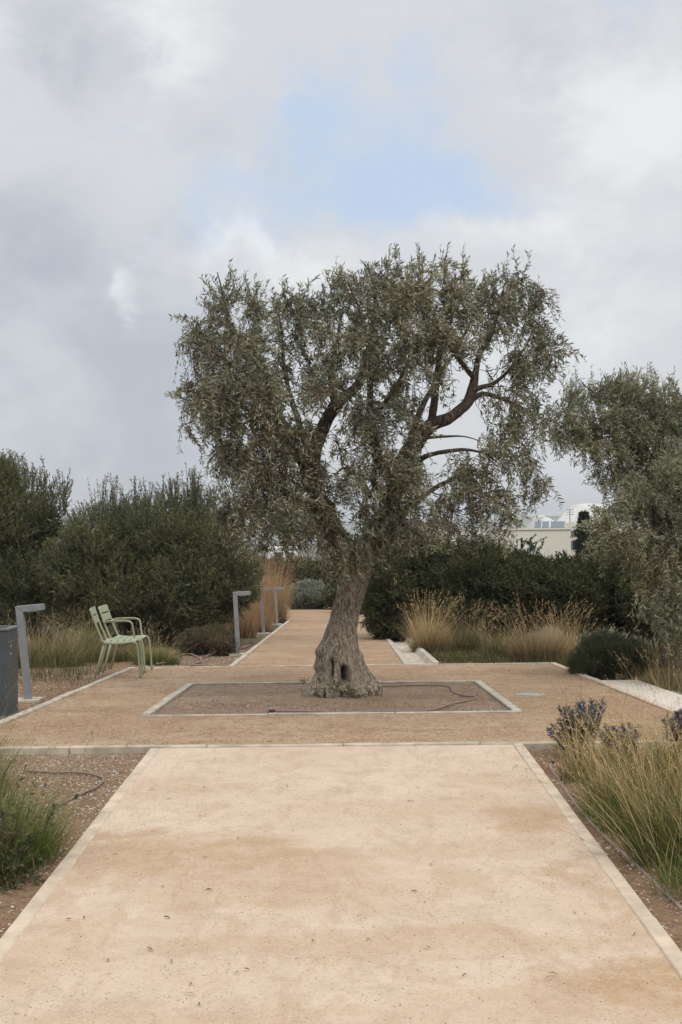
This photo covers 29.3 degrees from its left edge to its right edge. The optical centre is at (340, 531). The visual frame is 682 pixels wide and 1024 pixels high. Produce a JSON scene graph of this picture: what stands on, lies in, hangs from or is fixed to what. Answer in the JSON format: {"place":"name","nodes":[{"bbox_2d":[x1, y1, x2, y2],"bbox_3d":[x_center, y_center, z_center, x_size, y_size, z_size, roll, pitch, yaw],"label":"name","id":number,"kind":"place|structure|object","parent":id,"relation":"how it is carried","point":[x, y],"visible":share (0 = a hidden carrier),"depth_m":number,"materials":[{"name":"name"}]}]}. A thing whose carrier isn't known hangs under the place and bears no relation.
{"place":"outdoors","nodes":[
{"label":"outdoors","id":0,"kind":"place"},
{"bbox_2d":[3,668,121,718],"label":"gravel","id":1,"kind":"structure","parent":0,"point":[56,683],"depth_m":16.54,"materials":[{"name":"gravel"}]},
{"bbox_2d":[146,650,245,666],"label":"gravel","id":2,"kind":"structure","parent":0,"point":[188,658],"depth_m":20.82,"materials":[{"name":"gravel"}]},
{"bbox_2d":[25,516,560,543],"bbox_3d":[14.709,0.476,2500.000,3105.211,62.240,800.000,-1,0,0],"label":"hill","id":3,"kind":"structure","parent":0,"point":[348,526],"depth_m":2457.05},
{"bbox_2d":[236,607,402,665],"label":"path","id":4,"kind":"structure","parent":0,"point":[296,639],"depth_m":24.26,"materials":[{"name":"concrete"}]},
{"bbox_2d":[390,637,438,663],"bbox_3d":[1.185,2.282,26.201,0.408,0.892,15.597,-1,0,0],"label":"drain channel","id":5,"kind":"object","parent":4,"relation":"on","point":[419,656],"visible":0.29,"depth_m":21.14,"materials":[{"name":"concrete"}]},
{"bbox_2d":[0,664,672,746],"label":"plaza","id":6,"kind":"structure","parent":0,"point":[192,725],"depth_m":11.51,"materials":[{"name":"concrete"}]},
{"bbox_2d":[89,606,143,679],"bbox_3d":[-2.848,1.394,16.593,0.642,0.909,0.511,-1,0,-5],"label":"garden chair","id":7,"kind":"object","parent":6,"relation":"on","point":[93,611],"visible":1,"depth_m":16.40,"materials":[{"name":"green paint"}]},
{"bbox_2d":[98,604,152,673],"bbox_3d":[-2.907,1.433,17.623,0.642,0.909,0.582,-1,0,3],"label":"garden armchair","id":8,"kind":"object","parent":6,"relation":"on","point":[104,616],"visible":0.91,"depth_m":17.54,"materials":[{"name":"green paint"}]},
{"bbox_2d":[14,664,658,744],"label":"fallen leaves","id":9,"kind":"object","parent":6,"relation":"on","point":[277,715],"visible":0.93,"depth_m":11.55,"materials":[{"name":"brown plant"}]},
{"bbox_2d":[514,692,544,695],"bbox_3d":[1.962,1.698,13.589,0.310,0.045,0.310,-1,0,0],"label":"manhole cover","id":10,"kind":"object","parent":6,"relation":"on","point":[529,694],"visible":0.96,"depth_m":13.51,"materials":[{"name":"metal"}]},
{"bbox_2d":[0,745,681,1023],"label":"path","id":11,"kind":"structure","parent":0,"point":[378,854],"depth_m":5.70,"materials":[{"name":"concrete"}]},
{"bbox_2d":[67,756,635,1018],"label":"fallen leaves","id":12,"kind":"object","parent":11,"relation":"on","point":[313,939],"visible":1,"depth_m":5.28,"materials":[{"name":"brown plant"}]},
{"bbox_2d":[0,542,681,951],"bbox_3d":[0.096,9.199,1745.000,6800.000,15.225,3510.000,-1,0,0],"label":"ground","id":13,"kind":"structure","parent":0,"point":[632,874],"depth_m":8.46,"materials":[{"name":"red soil"}]},
{"bbox_2d":[0,625,18,717],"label":"litter bin","id":14,"kind":"object","parent":13,"relation":"on","point":[8,655],"visible":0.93,"depth_m":12.38,"materials":[{"name":"grey metal"}]},
{"bbox_2d":[0,641,3,706],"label":"door","id":15,"kind":"structure","parent":14,"relation":"in","point":[1,642],"depth_m":12.32,"materials":[{"name":"grey metal"}]},
{"bbox_2d":[0,760,58,891],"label":"lentisc sapling","id":16,"kind":"object","parent":13,"relation":"on","point":[5,859],"visible":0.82,"depth_m":6.26,"materials":[{"name":"green plant"}]},
{"bbox_2d":[15,604,44,701],"bbox_3d":[-3.349,1.337,14.064,0.323,1.129,0.280,-1,0,0],"label":"lamp post","id":17,"kind":"object","parent":13,"relation":"on","point":[23,650],"visible":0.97,"depth_m":14.02,"materials":[{"name":"grey metal"}]},
{"bbox_2d":[0,746,69,827],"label":"grass clump","id":18,"kind":"object","parent":13,"relation":"on","point":[20,786],"visible":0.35,"depth_m":7.56,"materials":[{"name":"plant"}]},
{"bbox_2d":[7,611,65,663],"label":"grass clump","id":19,"kind":"object","parent":13,"relation":"on","point":[32,639],"visible":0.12,"depth_m":20.21,"materials":[{"name":"plant"}]},
{"bbox_2d":[0,448,73,645],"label":"wild olive","id":20,"kind":"object","parent":13,"relation":"on","point":[21,546],"visible":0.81,"depth_m":26.27,"materials":[{"name":"green plant"}]},
{"bbox_2d":[17,623,67,642],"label":"grass clump","id":21,"kind":"object","parent":13,"relation":"on","point":[47,633],"visible":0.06,"depth_m":27.31,"materials":[{"name":"plant"}]},
{"bbox_2d":[0,649,84,802],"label":"grass clump","id":22,"kind":"object","parent":13,"relation":"on","point":[7,779],"visible":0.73,"depth_m":7.98,"materials":[{"name":"plant"}]},
{"bbox_2d":[3,612,98,668],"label":"grass clump","id":23,"kind":"object","parent":13,"relation":"on","point":[58,658],"visible":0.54,"depth_m":19.69,"materials":[{"name":"plant"}]},
{"bbox_2d":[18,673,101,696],"bbox_3d":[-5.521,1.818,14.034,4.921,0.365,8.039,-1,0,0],"label":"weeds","id":24,"kind":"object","parent":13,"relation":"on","point":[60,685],"visible":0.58,"depth_m":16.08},
{"bbox_2d":[25,769,104,809],"bbox_3d":[-1.734,1.623,8.358,0.472,0.034,1.220,-1,0,-18],"label":"hose","id":25,"kind":"object","parent":13,"relation":"on","point":[88,790],"visible":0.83,"depth_m":8.65,"materials":[{"name":"rubber"}]},
{"bbox_2d":[0,667,134,725],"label":"kerb","id":26,"kind":"structure","parent":13,"relation":"on","point":[44,704],"depth_m":13.58,"materials":[{"name":"concrete"}]},
{"bbox_2d":[0,707,141,886],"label":"grass clump","id":27,"kind":"object","parent":13,"relation":"on","point":[40,845],"visible":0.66,"depth_m":6.62,"materials":[{"name":"plant"}]},
{"bbox_2d":[0,754,144,931],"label":"gravel","id":28,"kind":"structure","parent":13,"relation":"on","point":[58,775],"depth_m":8.53,"materials":[{"name":"stone"}]},
{"bbox_2d":[17,607,129,662],"bbox_3d":[-4.132,1.672,20.744,1.895,0.939,1.826,-1,0,-44],"label":"grass clump","id":29,"kind":"object","parent":13,"relation":"on","point":[88,650],"visible":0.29,"depth_m":20.75,"materials":[{"name":"plant"}]},
{"bbox_2d":[37,601,116,653],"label":"grass clump","id":30,"kind":"object","parent":13,"relation":"on","point":[87,641],"visible":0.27,"depth_m":22.90,"materials":[{"name":"plant"}]},
{"bbox_2d":[0,748,159,962],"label":"kerb","id":31,"kind":"structure","parent":13,"relation":"on","point":[12,934],"depth_m":6.41,"materials":[{"name":"concrete"}]},
{"bbox_2d":[17,627,167,684],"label":"weeds","id":32,"kind":"object","parent":13,"relation":"on","point":[69,669],"visible":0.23,"depth_m":18.10,"materials":[{"name":"plant"}]},
{"bbox_2d":[88,618,170,661],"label":"grass clump","id":33,"kind":"object","parent":13,"relation":"on","point":[126,653],"visible":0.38,"depth_m":20.97,"materials":[{"name":"plant"}]},
{"bbox_2d":[25,463,268,646],"bbox_3d":[-3.849,0.476,26.289,4.880,3.772,4.066,-1,0,0],"label":"wild olive","id":34,"kind":"object","parent":13,"relation":"on","point":[180,569],"visible":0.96,"depth_m":25.30,"materials":[{"name":"green plant"}]},
{"bbox_2d":[137,624,181,646],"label":"grass clump","id":35,"kind":"object","parent":13,"relation":"on","point":[163,640],"visible":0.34,"depth_m":25.65,"materials":[{"name":"plant"}]},
{"bbox_2d":[120,624,199,665],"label":"grass clump","id":36,"kind":"object","parent":13,"relation":"on","point":[162,656],"visible":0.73,"depth_m":19.81,"materials":[{"name":"plant"}]},
{"bbox_2d":[45,625,275,663],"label":"weeds","id":37,"kind":"object","parent":13,"relation":"on","point":[251,643],"visible":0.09,"depth_m":22.61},
{"bbox_2d":[141,683,192,714],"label":"kerb","id":38,"kind":"structure","parent":13,"relation":"on","point":[165,701],"depth_m":13.25,"materials":[{"name":"grey concrete"}]},
{"bbox_2d":[156,653,202,665],"bbox_3d":[-2.391,2.017,20.733,0.744,0.170,3.430,-1,0,0],"label":"hose","id":39,"kind":"object","parent":13,"relation":"on","point":[194,664],"visible":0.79,"depth_m":19.76,"materials":[{"name":"rubber"}]},
{"bbox_2d":[171,621,242,655],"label":"brown shrub","id":40,"kind":"object","parent":13,"relation":"on","point":[214,640],"visible":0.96,"depth_m":22.44,"materials":[{"name":"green plant"}]},
{"bbox_2d":[229,591,250,655],"bbox_3d":[-1.719,1.597,22.316,0.363,1.170,0.280,-1,0,0],"label":"lamp post","id":41,"kind":"object","parent":13,"relation":"on","point":[235,607],"visible":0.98,"depth_m":22.27,"materials":[{"name":"grey metal"}]},
{"bbox_2d":[216,570,273,638],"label":"grass clump","id":42,"kind":"object","parent":13,"relation":"on","point":[246,629],"visible":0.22,"depth_m":28.45,"materials":[{"name":"plant"}]},
{"bbox_2d":[226,571,290,632],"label":"grass clump","id":43,"kind":"object","parent":13,"relation":"on","point":[267,626],"visible":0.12,"depth_m":31.34,"materials":[{"name":"plant"}]},
{"bbox_2d":[229,619,289,665],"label":"kerb","id":44,"kind":"structure","parent":13,"relation":"on","point":[243,656],"depth_m":23.42,"materials":[{"name":"concrete"}]},
{"bbox_2d":[257,588,271,633],"bbox_3d":[-1.808,1.909,30.891,0.340,1.165,0.280,-1,0,0],"label":"lamp post","id":45,"kind":"object","parent":13,"relation":"on","point":[262,618],"visible":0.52,"depth_m":30.85,"materials":[{"name":"grey metal"}]},
{"bbox_2d":[241,554,304,600],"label":"grass clump","id":46,"kind":"object","parent":13,"relation":"on","point":[271,571],"visible":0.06,"depth_m":42.51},
{"bbox_2d":[274,587,284,625],"bbox_3d":[-1.778,2.143,37.064,0.364,1.140,0.280,-1,0,0],"label":"lamp post","id":47,"kind":"object","parent":13,"relation":"on","point":[275,601],"visible":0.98,"depth_m":37.02,"materials":[{"name":"grey metal"}]},
{"bbox_2d":[243,549,317,623],"bbox_3d":[-2.084,1.584,38.994,2.637,2.312,2.802,-1,0,-27],"label":"grass clump","id":48,"kind":"object","parent":13,"relation":"on","point":[281,595],"visible":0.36,"depth_m":38.65,"materials":[{"name":"plant"}]},
{"bbox_2d":[266,546,302,605],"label":"apartment building","id":49,"kind":"structure","parent":13,"relation":"on","point":[278,551],"depth_m":150.00,"materials":[{"name":"white concrete"}]},
{"bbox_2d":[135,664,438,667],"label":"kerb","id":50,"kind":"structure","parent":13,"relation":"on","point":[283,666],"depth_m":18.34,"materials":[{"name":"concrete"}]},
{"bbox_2d":[247,552,327,606],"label":"dark shrub","id":51,"kind":"object","parent":13,"relation":"on","point":[300,574],"visible":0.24,"depth_m":56.71,"materials":[{"name":"green plant"}]},
{"bbox_2d":[286,577,326,609],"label":"lavender bush","id":52,"kind":"object","parent":13,"relation":"on","point":[308,593],"visible":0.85,"depth_m":51.21,"materials":[{"name":"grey plant"}]},
{"bbox_2d":[310,563,338,609],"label":"dark shrub","id":53,"kind":"object","parent":13,"relation":"on","point":[329,601],"visible":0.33,"depth_m":50.87,"materials":[{"name":"green plant"}]},
{"bbox_2d":[152,682,509,714],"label":"bed soil","id":54,"kind":"structure","parent":13,"relation":"on","point":[290,696],"depth_m":13.19,"materials":[{"name":"gravel"}]},
{"bbox_2d":[159,682,502,714],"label":"fallen leaves","id":55,"kind":"object","parent":54,"relation":"on","point":[325,702],"visible":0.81,"depth_m":13.11,"materials":[{"name":"brown plant"}]},
{"bbox_2d":[269,709,425,711],"bbox_3d":[0.051,1.649,11.981,1.459,0.026,0.137,-1,0,6],"label":"hose","id":56,"kind":"object","parent":54,"relation":"on","point":[271,710],"visible":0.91,"depth_m":11.96,"materials":[{"name":"rubber"}]},
{"bbox_2d":[164,241,586,698],"bbox_3d":[0.404,-0.667,13.402,4.372,4.872,2.411,-1,0,0],"label":"olive tree","id":57,"kind":"object","parent":54,"relation":"on","point":[341,669],"visible":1,"depth_m":13.22,"materials":[{"name":"green plant"}]},
{"bbox_2d":[382,684,477,710],"bbox_3d":[0.974,1.687,13.425,0.876,0.121,2.832,-1,0,-10],"label":"hose","id":58,"kind":"object","parent":54,"relation":"on","point":[440,707],"visible":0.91,"depth_m":13.61,"materials":[{"name":"rubber"}]},
{"bbox_2d":[140,710,521,716],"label":"kerb","id":59,"kind":"structure","parent":13,"relation":"on","point":[416,712],"depth_m":11.80,"materials":[{"name":"grey concrete"}]},
{"bbox_2d":[193,680,473,684],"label":"kerb","id":60,"kind":"structure","parent":13,"relation":"on","point":[404,682],"depth_m":15.36,"materials":[{"name":"grey concrete"}]},
{"bbox_2d":[0,740,672,754],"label":"kerb","id":61,"kind":"structure","parent":13,"relation":"on","point":[99,749],"depth_m":9.53,"materials":[{"name":"concrete"}]},
{"bbox_2d":[385,637,409,663],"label":"kerb","id":62,"kind":"structure","parent":13,"relation":"on","point":[403,659],"depth_m":21.22,"materials":[{"name":"concrete"}]},
{"bbox_2d":[358,534,456,641],"bbox_3d":[1.554,1.219,27.294,2.494,2.498,3.758,-1,0,0],"label":"lentisc bush","id":63,"kind":"object","parent":13,"relation":"on","point":[384,593],"visible":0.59,"depth_m":26.04,"materials":[{"name":"green plant"}]},
{"bbox_2d":[385,590,482,653],"bbox_3d":[1.566,1.515,22.482,1.686,1.198,1.906,-1,0,0],"label":"grass clump","id":64,"kind":"object","parent":13,"relation":"on","point":[422,640],"visible":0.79,"depth_m":22.36,"materials":[{"name":"plant"}]},
{"bbox_2d":[435,532,487,546],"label":"apartment building","id":65,"kind":"structure","parent":13,"relation":"on","point":[484,534],"depth_m":175.00,"materials":[{"name":"white concrete"}]},
{"bbox_2d":[431,595,511,654],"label":"grass clump","id":66,"kind":"object","parent":13,"relation":"on","point":[469,643],"visible":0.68,"depth_m":21.91,"materials":[{"name":"plant"}]},
{"bbox_2d":[421,534,549,640],"bbox_3d":[2.997,1.200,26.432,3.048,2.448,3.512,-1,0,0],"label":"lentisc bush","id":67,"kind":"object","parent":13,"relation":"on","point":[487,577],"visible":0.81,"depth_m":25.29,"materials":[{"name":"green plant"}]},
{"bbox_2d":[463,610,511,643],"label":"grass clump","id":68,"kind":"object","parent":13,"relation":"on","point":[490,631],"visible":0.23,"depth_m":25.24,"materials":[{"name":"plant"}]},
{"bbox_2d":[439,662,549,664],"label":"kerb","id":69,"kind":"structure","parent":13,"relation":"on","point":[492,663],"depth_m":18.34,"materials":[{"name":"concrete"}]},
{"bbox_2d":[474,680,521,710],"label":"kerb","id":70,"kind":"structure","parent":13,"relation":"on","point":[501,700],"depth_m":13.30,"materials":[{"name":"grey concrete"}]},
{"bbox_2d":[462,613,539,657],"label":"grass clump","id":71,"kind":"object","parent":13,"relation":"on","point":[496,649],"visible":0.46,"depth_m":20.96,"materials":[{"name":"plant"}]},
{"bbox_2d":[486,509,574,570],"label":"apartment building","id":72,"kind":"structure","parent":13,"relation":"on","point":[558,535],"depth_m":160.00,"materials":[{"name":"paint"}]},
{"bbox_2d":[481,590,595,662],"bbox_3d":[2.915,1.430,19.512,1.723,1.113,1.470,-1,0,-17],"label":"grass clump","id":73,"kind":"object","parent":13,"relation":"on","point":[525,650],"visible":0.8,"depth_m":19.45,"materials":[{"name":"plant"}]},
{"bbox_2d":[422,622,681,676],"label":"weeds","id":74,"kind":"object","parent":13,"relation":"on","point":[455,633],"visible":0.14,"depth_m":23.42,"materials":[{"name":"plant"}]},
{"bbox_2d":[428,639,680,683],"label":"weeds","id":75,"kind":"object","parent":13,"relation":"on","point":[471,654],"visible":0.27,"depth_m":19.94,"materials":[{"name":"plant"}]},
{"bbox_2d":[524,601,604,662],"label":"grass clump","id":76,"kind":"object","parent":13,"relation":"on","point":[567,649],"visible":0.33,"depth_m":20.49,"materials":[{"name":"plant"}]},
{"bbox_2d":[568,524,577,556],"bbox_3d":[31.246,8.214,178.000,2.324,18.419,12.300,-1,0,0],"label":"apartment building","id":77,"kind":"structure","parent":13,"relation":"on","point":[573,544],"depth_m":171.94,"materials":[{"name":"white concrete"}]},
{"bbox_2d":[543,615,607,646],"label":"grass clump","id":78,"kind":"object","parent":13,"relation":"on","point":[573,632],"visible":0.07,"depth_m":24.31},
{"bbox_2d":[546,697,607,757],"bbox_3d":[1.674,1.391,9.239,0.465,0.476,0.329,-1,0,0],"label":"rosemary","id":79,"kind":"object","parent":13,"relation":"on","point":[581,706],"visible":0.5,"depth_m":9.19,"materials":[{"name":"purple plant"}]},
{"bbox_2d":[574,510,590,563],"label":"cypress tree","id":80,"kind":"object","parent":13,"relation":"on","point":[581,535],"visible":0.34,"depth_m":84.75,"materials":[{"name":"green plant"}]},
{"bbox_2d":[525,548,644,643],"bbox_3d":[4.991,1.459,25.424,2.956,2.369,3.142,-1,0,0],"label":"lentisc bush","id":81,"kind":"object","parent":13,"relation":"on","point":[559,583],"visible":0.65,"depth_m":24.58,"materials":[{"name":"green plant"}]},
{"bbox_2d":[544,698,640,783],"bbox_3d":[1.586,1.361,8.573,0.620,0.545,0.895,-1,0,31],"label":"grass clump","id":82,"kind":"object","parent":13,"relation":"on","point":[568,755],"visible":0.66,"depth_m":8.47,"materials":[{"name":"plant"}]},
{"bbox_2d":[508,674,681,845],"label":"grass clump","id":83,"kind":"object","parent":13,"relation":"on","point":[660,801],"visible":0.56,"depth_m":7.06,"materials":[{"name":"plant"}]},
{"bbox_2d":[512,675,681,874],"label":"grass clump","id":84,"kind":"object","parent":13,"relation":"on","point":[664,838],"visible":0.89,"depth_m":6.44,"materials":[{"name":"plant"}]},
{"bbox_2d":[513,743,681,978],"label":"kerb","id":85,"kind":"structure","parent":13,"relation":"on","point":[662,939],"depth_m":6.17,"materials":[{"name":"concrete"}]},
{"bbox_2d":[580,531,616,559],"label":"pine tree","id":86,"kind":"object","parent":13,"relation":"on","point":[590,551],"visible":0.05,"depth_m":79.54,"materials":[{"name":"green plant"}]},
{"bbox_2d":[516,640,681,679],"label":"weeds","id":87,"kind":"object","parent":13,"relation":"on","point":[632,677],"visible":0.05,"depth_m":20.76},
{"bbox_2d":[524,695,681,824],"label":"grass clump","id":88,"kind":"object","parent":13,"relation":"on","point":[600,785],"visible":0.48,"depth_m":7.56,"materials":[{"name":"plant"}]},
{"bbox_2d":[528,361,681,667],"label":"olive tree","id":89,"kind":"object","parent":13,"relation":"on","point":[633,424],"visible":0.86,"depth_m":17.16,"materials":[{"name":"green plant"}]},
{"bbox_2d":[564,627,654,679],"bbox_3d":[3.392,1.614,16.572,1.178,0.826,1.262,-1,0,0],"label":"rosemary mound","id":90,"kind":"object","parent":13,"relation":"on","point":[593,649],"visible":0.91,"depth_m":16.23,"materials":[{"name":"green plant"}]},
{"bbox_2d":[541,661,681,790],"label":"grass clump","id":91,"kind":"object","parent":13,"relation":"on","point":[654,750],"visible":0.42,"depth_m":8.33,"materials":[{"name":"plant"}]},
{"bbox_2d":[554,763,671,859],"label":"weeds","id":92,"kind":"object","parent":13,"relation":"on","point":[592,813],"visible":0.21,"depth_m":7.22,"materials":[{"name":"plant"}]},
{"bbox_2d":[550,662,679,713],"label":"kerb","id":93,"kind":"structure","parent":13,"relation":"on","point":[631,694],"depth_m":13.74,"materials":[{"name":"concrete"}]},
{"bbox_2d":[549,760,681,910],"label":"hose","id":94,"kind":"object","parent":13,"relation":"on","point":[672,899],"visible":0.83,"depth_m":6.83,"materials":[{"name":"rubber"}]},
{"bbox_2d":[598,722,641,760],"bbox_3d":[1.941,1.462,9.098,0.313,0.311,0.295,-1,0,9],"label":"rosemary","id":95,"kind":"object","parent":13,"relation":"on","point":[634,736],"visible":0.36,"depth_m":9.04,"materials":[{"name":"green plant"}]},
{"bbox_2d":[564,759,681,839],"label":"grass clump","id":96,"kind":"object","parent":13,"relation":"on","point":[598,821],"visible":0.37,"depth_m":7.17,"materials":[{"name":"plant"}]},
{"bbox_2d":[570,436,681,661],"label":"olive tree","id":97,"kind":"object","parent":13,"relation":"on","point":[644,542],"visible":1,"depth_m":14.82,"materials":[{"name":"green plant"}]},
{"bbox_2d":[572,628,681,690],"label":"grass clump","id":98,"kind":"object","parent":13,"relation":"on","point":[652,682],"visible":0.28,"depth_m":15.74,"materials":[{"name":"plant"}]},
{"bbox_2d":[613,830,650,853],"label":"grass clump","id":99,"kind":"object","parent":13,"relation":"on","point":[630,845],"visible":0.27,"depth_m":6.66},
{"bbox_2d":[601,643,681,694],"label":"grass clump","id":100,"kind":"object","parent":13,"relation":"on","point":[669,689],"visible":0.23,"depth_m":14.13,"materials":[{"name":"plant"}]},
{"bbox_2d":[602,680,681,709],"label":"stone steps","id":101,"kind":"structure","parent":13,"relation":"on","point":[671,697],"depth_m":13.58,"materials":[{"name":"stone"}]},
{"bbox_2d":[613,557,681,654],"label":"lentisc bush","id":102,"kind":"object","parent":13,"relation":"on","point":[626,594],"visible":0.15,"depth_m":23.12,"materials":[{"name":"green plant"}]},
{"bbox_2d":[613,826,681,907],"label":"grass clump","id":103,"kind":"object","parent":13,"relation":"on","point":[673,879],"visible":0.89,"depth_m":6.04,"materials":[{"name":"plant"}]},
{"bbox_2d":[622,621,681,672],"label":"grass clump","id":104,"kind":"object","parent":13,"relation":"on","point":[654,656],"visible":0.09,"depth_m":22.84,"materials":[{"name":"plant"}]},
{"bbox_2d":[623,627,681,690],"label":"grass clump","id":105,"kind":"object","parent":13,"relation":"on","point":[666,669],"visible":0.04,"depth_m":17.58,"materials":[{"name":"plant"}]},
{"bbox_2d":[660,708,681,756],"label":"rosemary","id":106,"kind":"object","parent":13,"relation":"on","point":[677,716],"visible":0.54,"depth_m":9.15,"materials":[{"name":"green plant"}]},
{"bbox_2d":[0,0,681,523],"label":"sky","id":107,"kind":"structure","parent":0,"point":[147,147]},
{"bbox_2d":[527,503,648,530],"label":"quarry hill","id":108,"kind":"structure","parent":0,"point":[574,517],"depth_m":1781.57,"materials":[{"name":"stone"}]},
{"bbox_2d":[531,749,681,943],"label":"gravel","id":109,"kind":"structure","parent":0,"point":[647,899],"depth_m":6.41,"materials":[{"name":"gravel"}]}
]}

